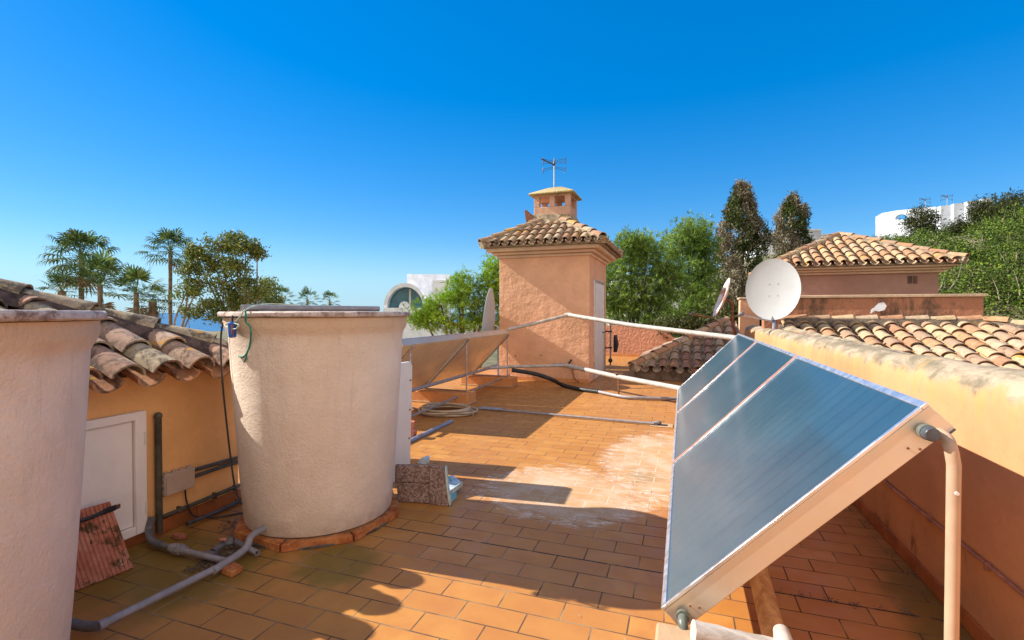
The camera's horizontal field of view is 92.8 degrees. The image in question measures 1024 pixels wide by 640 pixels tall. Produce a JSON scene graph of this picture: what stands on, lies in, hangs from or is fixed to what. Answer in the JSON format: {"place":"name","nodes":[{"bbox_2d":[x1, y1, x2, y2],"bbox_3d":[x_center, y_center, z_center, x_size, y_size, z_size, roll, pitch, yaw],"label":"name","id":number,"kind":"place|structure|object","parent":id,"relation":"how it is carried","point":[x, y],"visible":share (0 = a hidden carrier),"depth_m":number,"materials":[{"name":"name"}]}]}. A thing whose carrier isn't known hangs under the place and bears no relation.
{"place":"outdoors","nodes":[
{"label":"outdoors","id":0,"kind":"place"},
{"bbox_2d":[143,313,496,330],"bbox_3d":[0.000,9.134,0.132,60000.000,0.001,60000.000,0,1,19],"label":"sea","id":1,"kind":"structure","parent":0,"point":[197,324],"depth_m":467.27,"materials":[{"name":"liquid"}]},
{"bbox_2d":[411,420,416,437],"bbox_3d":[-1.272,1.344,6.026,0.195,0.200,0.200,0,1,19],"label":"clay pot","id":2,"kind":"object","parent":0,"point":[413,432],"visible":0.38,"depth_m":5.98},
{"bbox_2d":[0,0,1023,312],"label":"sky","id":3,"kind":"structure","parent":0,"point":[372,144],"materials":[{"name":"blue"}]},
{"bbox_2d":[70,356,973,639],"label":"terrace floor","id":4,"kind":"structure","parent":0,"point":[546,526],"depth_m":2.97,"materials":[{"name":"tile"}]},
{"bbox_2d":[0,310,108,639],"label":"water tank","id":5,"kind":"object","parent":4,"relation":"on","point":[45,356],"visible":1,"depth_m":1.66,"materials":[{"name":"concrete"}]},
{"bbox_2d":[74,501,132,590],"bbox_3d":[-2.453,1.312,2.850,0.250,0.396,0.308,0,1,28],"label":"clay slab","id":6,"kind":"object","parent":4,"relation":"on","point":[102,553],"depth_m":2.86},
{"bbox_2d":[79,504,120,524],"bbox_3d":[-2.470,1.158,2.900,0.024,0.058,0.257,0,1,19],"label":"iron clamp","id":7,"kind":"object","parent":6,"relation":"on","point":[110,509],"visible":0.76,"depth_m":2.93,"materials":[{"name":"black metal"}]},
{"bbox_2d":[0,278,240,547],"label":"outbuilding","id":8,"kind":"structure","parent":4,"relation":"on","point":[144,369],"depth_m":3.32,"materials":[{"name":"orange paint"}]},
{"bbox_2d":[81,422,146,530],"bbox_3d":[-2.546,1.012,3.007,0.052,0.690,0.545,0,1,19],"label":"hatch door","id":9,"kind":"structure","parent":8,"relation":"in","point":[107,469],"depth_m":3.08,"materials":[{"name":"white paint"}]},
{"bbox_2d":[153,412,162,532],"bbox_3d":[-2.424,1.044,3.347,0.052,0.825,0.052,0,1,19],"label":"wall pipe","id":10,"kind":"object","parent":8,"relation":"attached to","point":[157,416],"depth_m":3.33,"materials":[{"name":"plastic"}]},
{"bbox_2d":[162,465,194,496],"bbox_3d":[-2.380,1.141,3.471,0.061,0.162,0.231,0,1,19],"label":"junction box","id":11,"kind":"object","parent":8,"relation":"attached to","point":[178,480],"visible":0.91,"depth_m":3.45,"materials":[{"name":"beige plastic"}]},
{"bbox_2d":[184,490,242,518],"bbox_3d":[-2.090,1.347,3.664,0.618,0.266,0.079,0,1,-20],"label":"box cable","id":12,"kind":"object","parent":11,"relation":"hanging from","point":[191,513],"visible":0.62,"depth_m":3.56,"materials":[{"name":"black rubber"}]},
{"bbox_2d":[163,483,239,518],"bbox_3d":[-2.307,1.354,3.718,0.038,0.045,0.709,0,1,19],"label":"conduit","id":13,"kind":"object","parent":8,"relation":"attached to","point":[180,509],"visible":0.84,"depth_m":3.63,"materials":[{"name":"plastic"}]},
{"bbox_2d":[195,456,237,470],"bbox_3d":[-2.270,1.112,3.813,0.029,0.046,0.498,0,1,19],"label":"wall conduit","id":14,"kind":"object","parent":8,"relation":"attached to","point":[214,464],"depth_m":3.75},
{"bbox_2d":[195,461,237,477],"bbox_3d":[-2.270,1.155,3.814,0.029,0.037,0.498,0,1,19],"label":"wall conduit","id":15,"kind":"object","parent":8,"relation":"attached to","point":[213,469],"depth_m":3.74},
{"bbox_2d":[71,516,266,631],"bbox_3d":[-2.014,1.404,2.800,0.880,0.159,1.000,0,1,1],"label":"pvc pipework","id":16,"kind":"object","parent":4,"relation":"on","point":[80,625],"visible":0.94,"depth_m":2.94,"materials":[{"name":"plastic"}]},
{"bbox_2d":[172,532,186,539],"bbox_3d":[-2.263,1.470,3.317,0.097,0.030,0.046,0,1,26],"label":"brick piece","id":17,"kind":"object","parent":4,"relation":"on","point":[179,536],"visible":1,"depth_m":3.30,"materials":[{"name":"brick"}]},
{"bbox_2d":[185,498,241,525],"bbox_3d":[-2.224,1.442,3.705,0.033,0.047,0.562,0,1,14],"label":"floor pipe","id":18,"kind":"object","parent":4,"relation":"on","point":[203,517],"visible":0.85,"depth_m":3.63,"materials":[{"name":"plastic"}]},
{"bbox_2d":[175,518,259,576],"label":"fallen leaves","id":19,"kind":"object","parent":4,"relation":"on","point":[221,554],"visible":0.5,"depth_m":3.06,"materials":[{"name":"brown plant"}]},
{"bbox_2d":[221,562,242,576],"bbox_3d":[-1.649,1.475,2.882,0.106,0.034,0.081,0,1,28],"label":"brick piece","id":20,"kind":"object","parent":4,"relation":"on","point":[232,569],"visible":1,"depth_m":2.86,"materials":[{"name":"brick"}]},
{"bbox_2d":[234,492,397,551],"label":"brick plinth","id":21,"kind":"structure","parent":4,"relation":"on","point":[242,530],"depth_m":3.24,"materials":[{"name":"brick"}]},
{"bbox_2d":[217,311,410,537],"bbox_3d":[-1.446,0.677,3.700,1.330,1.486,1.329,0,1,19],"label":"water tank","id":22,"kind":"object","parent":21,"relation":"on","point":[315,395],"visible":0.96,"depth_m":3.19,"materials":[{"name":"concrete"}]},
{"bbox_2d":[220,323,242,504],"bbox_3d":[-1.907,0.617,3.316,0.177,1.267,0.040,0,1,19],"label":"hanging cable","id":23,"kind":"object","parent":22,"relation":"hanging from","point":[229,448],"visible":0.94,"depth_m":3.33,"materials":[{"name":"black rubber"}]},
{"bbox_2d":[228,315,236,337],"bbox_3d":[-1.788,0.042,3.120,0.051,0.142,0.052,0,1,19],"label":"float switch","id":24,"kind":"object","parent":22,"relation":"hanging from","point":[232,333],"visible":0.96,"depth_m":3.10,"materials":[{"name":"blue plastic"}]},
{"bbox_2d":[238,309,251,357],"bbox_3d":[-1.708,0.087,3.128,0.051,0.316,0.194,-1,1,-41],"label":"twine","id":25,"kind":"object","parent":22,"relation":"hanging from","point":[250,335],"visible":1,"depth_m":3.08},
{"bbox_2d":[225,303,297,329],"bbox_3d":[-1.676,-0.028,3.257,0.228,0.173,0.403,0,1,28],"label":"twine","id":26,"kind":"object","parent":22,"relation":"attached to","point":[243,311],"visible":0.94,"depth_m":3.15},
{"bbox_2d":[240,305,379,310],"bbox_3d":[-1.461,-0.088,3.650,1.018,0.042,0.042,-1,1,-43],"label":"lid","id":27,"kind":"object","parent":22,"relation":"on","point":[306,308],"visible":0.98,"depth_m":3.58,"materials":[{"name":"grey plastic"}]},
{"bbox_2d":[393,362,411,482],"bbox_3d":[-1.043,0.927,4.470,0.082,1.082,0.400,0,1,19],"label":"white board","id":28,"kind":"object","parent":4,"relation":"on","point":[403,445],"visible":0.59,"depth_m":4.53,"materials":[{"name":"paint"}]},
{"bbox_2d":[395,464,451,506],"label":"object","id":29,"kind":"object","parent":4,"relation":"on","point":[422,483],"depth_m":3.92,"materials":[{"name":"stone"}]},
{"bbox_2d":[417,455,429,463],"bbox_3d":[-0.724,1.140,3.994,0.093,0.054,0.068,0,1,19],"label":"plastic scrap","id":30,"kind":"object","parent":29,"relation":"on","point":[424,460],"visible":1,"depth_m":3.97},
{"bbox_2d":[411,419,452,442],"bbox_3d":[-1.067,1.426,6.181,0.052,0.049,1.383,0,1,19],"label":"floor conduit","id":31,"kind":"object","parent":4,"relation":"on","point":[427,432],"visible":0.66,"depth_m":6.23,"materials":[{"name":"plastic"}]},
{"bbox_2d":[412,389,476,404],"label":"concrete block","id":32,"kind":"structure","parent":4,"relation":"on","point":[468,397],"depth_m":8.28,"materials":[{"name":"concrete"}]},
{"bbox_2d":[425,339,469,391],"bbox_3d":[-1.127,0.753,8.413,0.870,0.921,0.028,0,1,19],"label":"collector stand","id":33,"kind":"object","parent":32,"relation":"on","point":[457,352],"visible":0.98,"depth_m":8.35,"materials":[{"name":"metal"}]},
{"bbox_2d":[411,374,509,416],"bbox_3d":[-0.745,1.266,8.622,0.036,0.126,4.140,0,1,19],"label":"diagonal pipe","id":34,"kind":"object","parent":32,"relation":"on","point":[429,408],"visible":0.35,"depth_m":7.76,"materials":[{"name":"grey plastic"}]},
{"bbox_2d":[418,402,477,416],"bbox_3d":[-0.982,1.365,7.450,0.938,0.127,0.766,0,1,19],"label":"hose coil","id":35,"kind":"object","parent":4,"relation":"on","point":[464,409],"visible":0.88,"depth_m":7.26,"materials":[{"name":"rubber"}]},
{"bbox_2d":[448,475,462,500],"bbox_3d":[-0.494,1.410,4.096,0.187,0.127,0.381,0,1,-21],"label":"plastic tray","id":36,"kind":"object","parent":4,"relation":"on","point":[455,484],"visible":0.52,"depth_m":4.13,"materials":[{"name":"plastic"}]},
{"bbox_2d":[460,375,517,387],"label":"concrete block","id":37,"kind":"structure","parent":4,"relation":"on","point":[481,380],"depth_m":10.20,"materials":[{"name":"concrete"}]},
{"bbox_2d":[472,334,509,376],"bbox_3d":[-0.451,0.725,10.343,0.870,0.921,0.028,0,1,19],"label":"collector stand","id":38,"kind":"object","parent":37,"relation":"on","point":[491,354],"visible":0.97,"depth_m":10.28,"materials":[{"name":"metal"}]},
{"bbox_2d":[427,329,508,383],"bbox_3d":[-0.844,0.701,9.423,0.974,0.992,2.069,0,1,19],"label":"solar collector","id":39,"kind":"object","parent":38,"relation":"on","point":[482,346],"visible":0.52,"depth_m":9.24,"materials":[{"name":"metal"}]},
{"bbox_2d":[482,288,499,374],"bbox_3d":[-0.536,0.337,10.753,0.843,2.091,1.042,-1,1,-32],"label":"satellite dish","id":40,"kind":"object","parent":4,"relation":"on","point":[488,322],"visible":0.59,"depth_m":10.45,"materials":[{"name":"grey paint"}]},
{"bbox_2d":[478,187,623,382],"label":"stair tower","id":41,"kind":"structure","parent":4,"relation":"on","point":[555,257],"depth_m":11.00,"materials":[{"name":"orange paint"}]},
{"bbox_2d":[524,210,534,222],"bbox_3d":[0.455,-2.508,11.807,0.311,0.326,0.050,0,1,19],"label":"rusty lamp","id":42,"kind":"object","parent":41,"relation":"attached to","point":[529,216],"visible":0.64,"depth_m":11.81,"materials":[{"name":"metal"}]},
{"bbox_2d":[541,157,565,186],"bbox_3d":[1.013,-3.621,12.090,0.640,0.802,0.162,0,1,-10],"label":"tv antenna","id":43,"kind":"object","parent":41,"relation":"on","point":[545,160],"visible":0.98,"depth_m":12.05,"materials":[{"name":"metal"}]},
{"bbox_2d":[595,282,602,378],"bbox_3d":[2.090,0.240,11.766,0.019,2.230,1.260,0,1,19],"label":"door","id":44,"kind":"structure","parent":41,"relation":"in","point":[600,332],"depth_m":11.41,"materials":[{"name":"white paint"}]},
{"bbox_2d":[596,335,602,370],"bbox_3d":[2.104,0.815,11.769,0.007,0.860,0.980,0,1,19],"label":"door panel","id":45,"kind":"structure","parent":41,"relation":"in","point":[599,339],"depth_m":11.78,"materials":[{"name":"white paint"}]},
{"bbox_2d":[596,288,602,330],"bbox_3d":[2.104,-0.255,11.754,0.007,1.000,0.980,0,1,19],"label":"door panel","id":46,"kind":"structure","parent":41,"relation":"in","point":[599,292],"depth_m":11.75,"materials":[{"name":"white paint"}]},
{"bbox_2d":[605,324,618,364],"bbox_3d":[2.627,0.649,12.887,0.377,1.100,0.135,0,1,-5],"label":"pipe manifold","id":47,"kind":"object","parent":41,"relation":"attached to","point":[615,345],"visible":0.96,"depth_m":12.86,"materials":[{"name":"grey plastic"}]},
{"bbox_2d":[511,368,598,393],"bbox_3d":[0.885,1.171,9.738,1.716,0.461,0.697,0,1,12],"label":"black hose","id":48,"kind":"object","parent":4,"relation":"on","point":[555,381],"visible":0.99,"depth_m":9.63,"materials":[{"name":"rubber"}]},
{"bbox_2d":[471,406,653,424],"bbox_3d":[0.632,1.401,7.201,2.832,0.049,0.283,0,1,19],"label":"floor conduit","id":49,"kind":"object","parent":4,"relation":"on","point":[561,415],"visible":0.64,"depth_m":7.15,"materials":[{"name":"grey plastic"}]},
{"bbox_2d":[614,373,623,393],"bbox_3d":[1.981,1.194,9.066,0.180,0.414,0.060,0,1,19],"label":"pipe prop","id":50,"kind":"object","parent":4,"relation":"on","point":[618,381],"visible":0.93,"depth_m":9.05,"materials":[{"name":"metal"}]},
{"bbox_2d":[598,390,676,399],"bbox_3d":[2.395,1.369,8.760,1.798,0.057,0.505,0,1,19],"label":"grey hose","id":51,"kind":"object","parent":4,"relation":"on","point":[635,397],"visible":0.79,"depth_m":8.58,"materials":[{"name":"plastic"}]},
{"bbox_2d":[606,325,674,356],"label":"end wall","id":52,"kind":"structure","parent":4,"relation":"on","point":[635,342],"depth_m":17.17,"materials":[{"name":"paint"}]},
{"bbox_2d":[628,316,737,380],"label":"roof","id":53,"kind":"structure","parent":52,"relation":"on","point":[680,358],"depth_m":11.35,"materials":[{"name":"tile"}]},
{"bbox_2d":[689,278,736,334],"bbox_3d":[4.409,-0.200,10.432,1.269,1.404,0.621,-1,1,-37],"label":"satellite dish","id":54,"kind":"object","parent":53,"relation":"on","point":[722,297],"visible":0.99,"depth_m":10.50,"materials":[{"name":"metal"}]},
{"bbox_2d":[650,420,672,427],"bbox_3d":[2.039,1.402,6.649,0.290,0.069,0.230,0,1,19],"label":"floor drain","id":55,"kind":"object","parent":4,"relation":"on","point":[658,423],"visible":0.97,"depth_m":6.62,"materials":[{"name":"white"}]},
{"bbox_2d":[655,623,690,639],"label":"concrete block","id":56,"kind":"structure","parent":4,"relation":"on","point":[667,632],"depth_m":1.91,"materials":[{"name":"concrete"}]},
{"bbox_2d":[690,619,773,639],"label":"lagged pipe","id":57,"kind":"object","parent":56,"relation":"on","point":[700,630],"visible":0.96,"depth_m":1.83,"materials":[{"name":"plastic"}]},
{"bbox_2d":[773,624,792,639],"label":"pipe socket","id":58,"kind":"object","parent":57,"relation":"attached to","point":[781,631],"visible":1,"depth_m":1.82,"materials":[{"name":"plastic"}]},
{"bbox_2d":[737,297,758,334],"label":"pink pillar","id":59,"kind":"structure","parent":4,"relation":"on","point":[744,321],"depth_m":11.43,"materials":[{"name":"paint"}]},
{"bbox_2d":[750,567,783,637],"bbox_3d":[1.249,1.387,2.415,0.112,0.324,0.471,0,1,12],"label":"timber post","id":60,"kind":"object","parent":4,"relation":"on","point":[769,616],"visible":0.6,"depth_m":2.36,"materials":[{"name":"wood"}]},
{"bbox_2d":[774,520,961,634],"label":"fallen leaves","id":61,"kind":"object","parent":4,"relation":"on","point":[907,612],"visible":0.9,"depth_m":2.60,"materials":[{"name":"brown plant"}]},
{"bbox_2d":[744,325,1023,639],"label":"parapet wall","id":62,"kind":"structure","parent":4,"relation":"on","point":[979,408],"depth_m":2.41,"materials":[{"name":"paint"}]},
{"bbox_2d":[738,259,800,328],"bbox_3d":[4.214,-0.439,8.424,1.218,1.266,0.694,0,1,-13],"label":"satellite dish","id":63,"kind":"object","parent":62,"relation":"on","point":[773,290],"visible":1,"depth_m":8.53,"materials":[{"name":"grey paint"}]},
{"bbox_2d":[778,314,1023,369],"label":"lean to roof","id":64,"kind":"object","parent":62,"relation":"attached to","point":[998,341],"visible":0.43,"depth_m":7.55,"materials":[{"name":"tile"}]},
{"bbox_2d":[882,479,1023,597],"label":"cable conduit","id":65,"kind":"object","parent":62,"relation":"attached to","point":[987,566],"visible":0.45,"depth_m":2.31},
{"bbox_2d":[936,428,961,639],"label":"support tube","id":66,"kind":"object","parent":4,"relation":"on","point":[952,538],"visible":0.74,"depth_m":1.65,"materials":[{"name":"white paint"}]},
{"bbox_2d":[661,355,952,624],"bbox_3d":[1.419,0.771,2.833,0.974,0.992,2.069,0,1,19],"label":"solar collector","id":67,"kind":"object","parent":66,"relation":"on","point":[797,449],"visible":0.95,"depth_m":2.16,"materials":[{"name":"blue glass"}]},
{"bbox_2d":[676,609,688,629],"bbox_3d":[0.703,1.237,1.944,0.073,0.111,0.134,0,1,-26],"label":"elbow fitting","id":68,"kind":"object","parent":67,"relation":"attached to","point":[682,615],"visible":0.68,"depth_m":1.96,"materials":[{"name":"metal"}]},
{"bbox_2d":[672,354,797,463],"bbox_3d":[1.733,0.721,3.827,0.914,0.933,0.027,0,1,19],"label":"sealing strip","id":69,"kind":"object","parent":67,"relation":"attached to","point":[735,408],"visible":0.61,"depth_m":3.81,"materials":[{"name":"metal"}]},
{"bbox_2d":[916,423,940,441],"bbox_3d":[1.445,0.392,1.691,0.054,0.054,0.060,0,1,19],"label":"end cap","id":70,"kind":"object","parent":67,"relation":"attached to","point":[924,431],"visible":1,"depth_m":1.67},
{"bbox_3d":[-1.947,1.338,6.796,0.784,0.192,0.324,0,1,19],"label":"concrete block","id":71,"kind":"object","parent":4,"relation":"on","visible":0},
{"bbox_2d":[401,345,413,411],"bbox_3d":[-1.725,0.778,6.710,0.870,0.921,0.028,0,1,19],"label":"collector stand","id":72,"kind":"object","parent":71,"relation":"on","point":[408,352],"visible":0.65,"depth_m":6.58,"materials":[{"name":"metal"}]},
{"bbox_2d":[401,333,467,387],"bbox_3d":[-1.532,0.729,7.461,0.974,0.992,2.069,0,1,19],"label":"solar collector","id":73,"kind":"object","parent":72,"relation":"on","point":[431,356],"visible":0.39,"depth_m":7.57,"materials":[{"name":"metal"}]},
{"bbox_2d":[208,233,1023,367],"bbox_3d":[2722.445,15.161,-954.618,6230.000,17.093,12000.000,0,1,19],"label":"ground","id":74,"kind":"structure","parent":0,"point":[491,360],"depth_m":25.27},
{"bbox_2d":[37,269,93,298],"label":"palm tree","id":75,"kind":"object","parent":74,"relation":"on","point":[57,279],"visible":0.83,"depth_m":23.80,"materials":[{"name":"plant"}]},
{"bbox_2d":[36,228,123,299],"bbox_3d":[-21.960,1.612,25.084,3.997,12.532,3.419,0,1,19],"label":"palm tree","id":76,"kind":"object","parent":74,"relation":"on","point":[75,239],"visible":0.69,"depth_m":24.62,"materials":[{"name":"plant"}]},
{"bbox_2d":[52,246,141,309],"bbox_3d":[-18.481,2.303,21.892,3.298,11.241,3.210,0,1,19],"label":"palm tree","id":77,"kind":"object","parent":74,"relation":"on","point":[105,264],"visible":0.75,"depth_m":21.76,"materials":[{"name":"plant"}]},
{"bbox_2d":[94,264,167,315],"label":"palm tree","id":78,"kind":"object","parent":74,"relation":"on","point":[128,278],"visible":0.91,"depth_m":19.81,"materials":[{"name":"plant"}]},
{"bbox_2d":[129,283,179,317],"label":"palm tree","id":79,"kind":"object","parent":74,"relation":"on","point":[153,307],"visible":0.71,"depth_m":23.89,"materials":[{"name":"plant"}]},
{"bbox_2d":[134,227,193,324],"bbox_3d":[-20.887,1.072,30.056,3.436,13.466,3.566,0,1,19],"label":"palm tree","id":80,"kind":"object","parent":74,"relation":"on","point":[174,238],"visible":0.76,"depth_m":29.73,"materials":[{"name":"plant"}]},
{"bbox_2d":[139,293,198,327],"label":"thin tree","id":81,"kind":"object","parent":74,"relation":"on","point":[169,307],"visible":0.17,"depth_m":25.94,"materials":[{"name":"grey plant"}]},
{"bbox_2d":[168,229,271,327],"bbox_3d":[-10.063,2.222,17.041,3.156,10.966,2.168,0,1,26],"label":"leafy tree","id":82,"kind":"object","parent":74,"relation":"on","point":[229,242],"visible":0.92,"depth_m":16.85,"materials":[{"name":"green plant"}]},
{"bbox_2d":[224,276,289,310],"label":"tree","id":83,"kind":"object","parent":74,"relation":"on","point":[275,297],"visible":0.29,"depth_m":23.84,"materials":[{"name":"green plant"}]},
{"bbox_2d":[271,284,294,303],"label":"palm tree","id":84,"kind":"object","parent":74,"relation":"on","point":[282,290],"visible":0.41,"depth_m":44.96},
{"bbox_2d":[293,286,321,304],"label":"palm tree","id":85,"kind":"object","parent":74,"relation":"on","point":[304,293],"visible":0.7,"depth_m":54.89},
{"bbox_2d":[316,290,338,305],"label":"palm tree","id":86,"kind":"object","parent":74,"relation":"on","point":[327,296],"visible":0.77,"depth_m":59.68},
{"bbox_2d":[383,274,452,338],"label":"vaulted house","id":87,"kind":"structure","parent":74,"relation":"on","point":[414,287],"depth_m":51.31,"materials":[{"name":"white paint"}]},
{"bbox_2d":[389,288,422,307],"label":"window","id":88,"kind":"structure","parent":87,"relation":"in","point":[404,294],"depth_m":51.44,"materials":[{"name":"teal glass"}]},
{"bbox_2d":[400,253,499,368],"bbox_3d":[-1.368,2.832,14.499,3.744,9.796,2.298,0,1,19],"label":"pine tree","id":89,"kind":"object","parent":74,"relation":"on","point":[428,315],"visible":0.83,"depth_m":14.29,"materials":[{"name":"green plant"}]},
{"bbox_2d":[606,224,701,333],"bbox_3d":[5.203,1.377,20.012,4.852,10.599,3.431,0,1,19],"label":"pine tree","id":90,"kind":"object","parent":74,"relation":"on","point":[638,250],"visible":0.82,"depth_m":19.55,"materials":[{"name":"green plant"}]},
{"bbox_2d":[606,275,722,324],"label":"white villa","id":91,"kind":"object","parent":74,"relation":"on","point":[675,304],"visible":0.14,"depth_m":40.03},
{"bbox_2d":[640,208,726,337],"bbox_3d":[7.736,0.116,22.084,3.976,10.361,3.508,0,1,19],"label":"pine tree","id":92,"kind":"object","parent":74,"relation":"on","point":[696,241],"visible":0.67,"depth_m":21.53,"materials":[{"name":"green plant"}]},
{"bbox_2d":[648,291,761,338],"bbox_3d":[7.080,2.678,17.177,4.845,7.447,2.671,0,1,-8],"label":"shrub","id":93,"kind":"object","parent":74,"relation":"on","point":[690,323],"visible":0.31,"depth_m":16.81,"materials":[{"name":"green plant"}]},
{"bbox_2d":[711,178,775,319],"bbox_3d":[11.259,-1.900,23.885,3.023,10.211,3.161,0,1,19],"label":"cypress tree","id":94,"kind":"object","parent":74,"relation":"on","point":[740,213],"visible":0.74,"depth_m":23.44,"materials":[{"name":"green plant"}]},
{"bbox_2d":[744,229,827,258],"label":"white house","id":95,"kind":"structure","parent":74,"relation":"on","point":[817,234],"depth_m":53.00,"materials":[{"name":"paint"}]},
{"bbox_2d":[771,189,814,258],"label":"cypress tree","id":96,"kind":"object","parent":74,"relation":"on","point":[795,230],"visible":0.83,"depth_m":27.55,"materials":[{"name":"green plant"}]},
{"bbox_2d":[748,232,969,294],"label":"pavilion","id":97,"kind":"structure","parent":74,"relation":"on","point":[842,263],"depth_m":12.09,"materials":[{"name":"pink paint"}]},
{"bbox_2d":[896,203,954,238],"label":"hill conifer","id":98,"kind":"object","parent":74,"relation":"on","point":[923,221],"visible":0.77,"depth_m":39.70,"materials":[{"name":"green plant"}]},
{"bbox_2d":[876,198,992,239],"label":"hilltop house","id":99,"kind":"structure","parent":74,"relation":"on","point":[886,222],"depth_m":66.92,"materials":[{"name":"paint"}]},
{"bbox_2d":[873,198,1023,319],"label":"hillside thicket","id":100,"kind":"object","parent":74,"relation":"on","point":[1008,227],"visible":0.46,"depth_m":23.05,"materials":[{"name":"green plant"}]},
{"bbox_2d":[940,215,974,236],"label":"hill conifer","id":101,"kind":"object","parent":74,"relation":"on","point":[955,227],"visible":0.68,"depth_m":37.81,"materials":[{"name":"green plant"}]},
{"bbox_2d":[957,192,1004,232],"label":"hill conifer","id":102,"kind":"object","parent":74,"relation":"on","point":[976,211],"visible":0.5,"depth_m":35.95,"materials":[{"name":"green plant"}]},
{"bbox_2d":[981,186,1023,231],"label":"hill conifer","id":103,"kind":"object","parent":74,"relation":"on","point":[1012,199],"visible":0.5,"depth_m":33.88,"materials":[{"name":"green plant"}]},
{"bbox_3d":[4.502,4.862,6.864,14.400,6.348,20.600,0,1,19],"label":"house","id":104,"kind":"object","parent":74,"relation":"on","visible":0},
{"bbox_2d":[762,293,986,328],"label":"stained parapet","id":105,"kind":"structure","parent":104,"relation":"on","point":[955,305],"depth_m":8.33,"materials":[{"name":"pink paint"}]},
{"bbox_3d":[1.830,0.837,3.802,0.870,1.006,0.028,0,1,19],"label":"collector stand","id":106,"kind":"object","parent":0,"visible":0},
{"bbox_2d":[672,341,795,461],"bbox_3d":[2.110,0.742,4.801,0.974,0.992,2.069,0,1,19],"label":"solar collector","id":107,"kind":"object","parent":106,"relation":"on","point":[740,379],"visible":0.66,"depth_m":4.58,"materials":[{"name":"metal"}]},
{"bbox_2d":[675,340,757,413],"bbox_3d":[2.423,0.692,5.795,0.914,0.933,0.027,0,1,19],"label":"sealing strip","id":108,"kind":"object","parent":107,"relation":"attached to","point":[716,376],"visible":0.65,"depth_m":5.79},
{"bbox_3d":[3.160,0.782,7.594,0.870,1.006,0.028,0,1,19],"label":"collector stand","id":109,"kind":"object","parent":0,"visible":0},
{"bbox_2d":[676,333,755,411],"bbox_3d":[2.800,0.714,6.768,0.974,0.992,2.069,0,1,19],"label":"solar collector","id":110,"kind":"object","parent":109,"relation":"on","point":[716,364],"visible":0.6,"depth_m":6.65,"materials":[{"name":"metal"}]},
{"bbox_2d":[412,363,679,391],"bbox_3d":[0.044,1.032,8.463,4.711,0.246,3.099,0,1,-21],"label":"pipe","id":111,"kind":"object","parent":110,"relation":"attached to","point":[632,379],"visible":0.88,"depth_m":8.94,"materials":[{"name":"grey plastic"}]},
{"bbox_2d":[507,313,735,339],"bbox_3d":[2.009,0.080,9.317,4.488,0.446,1.082,1,1,36],"label":"pipe","id":112,"kind":"object","parent":110,"relation":"attached to","point":[675,330],"visible":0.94,"depth_m":9.09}
]}

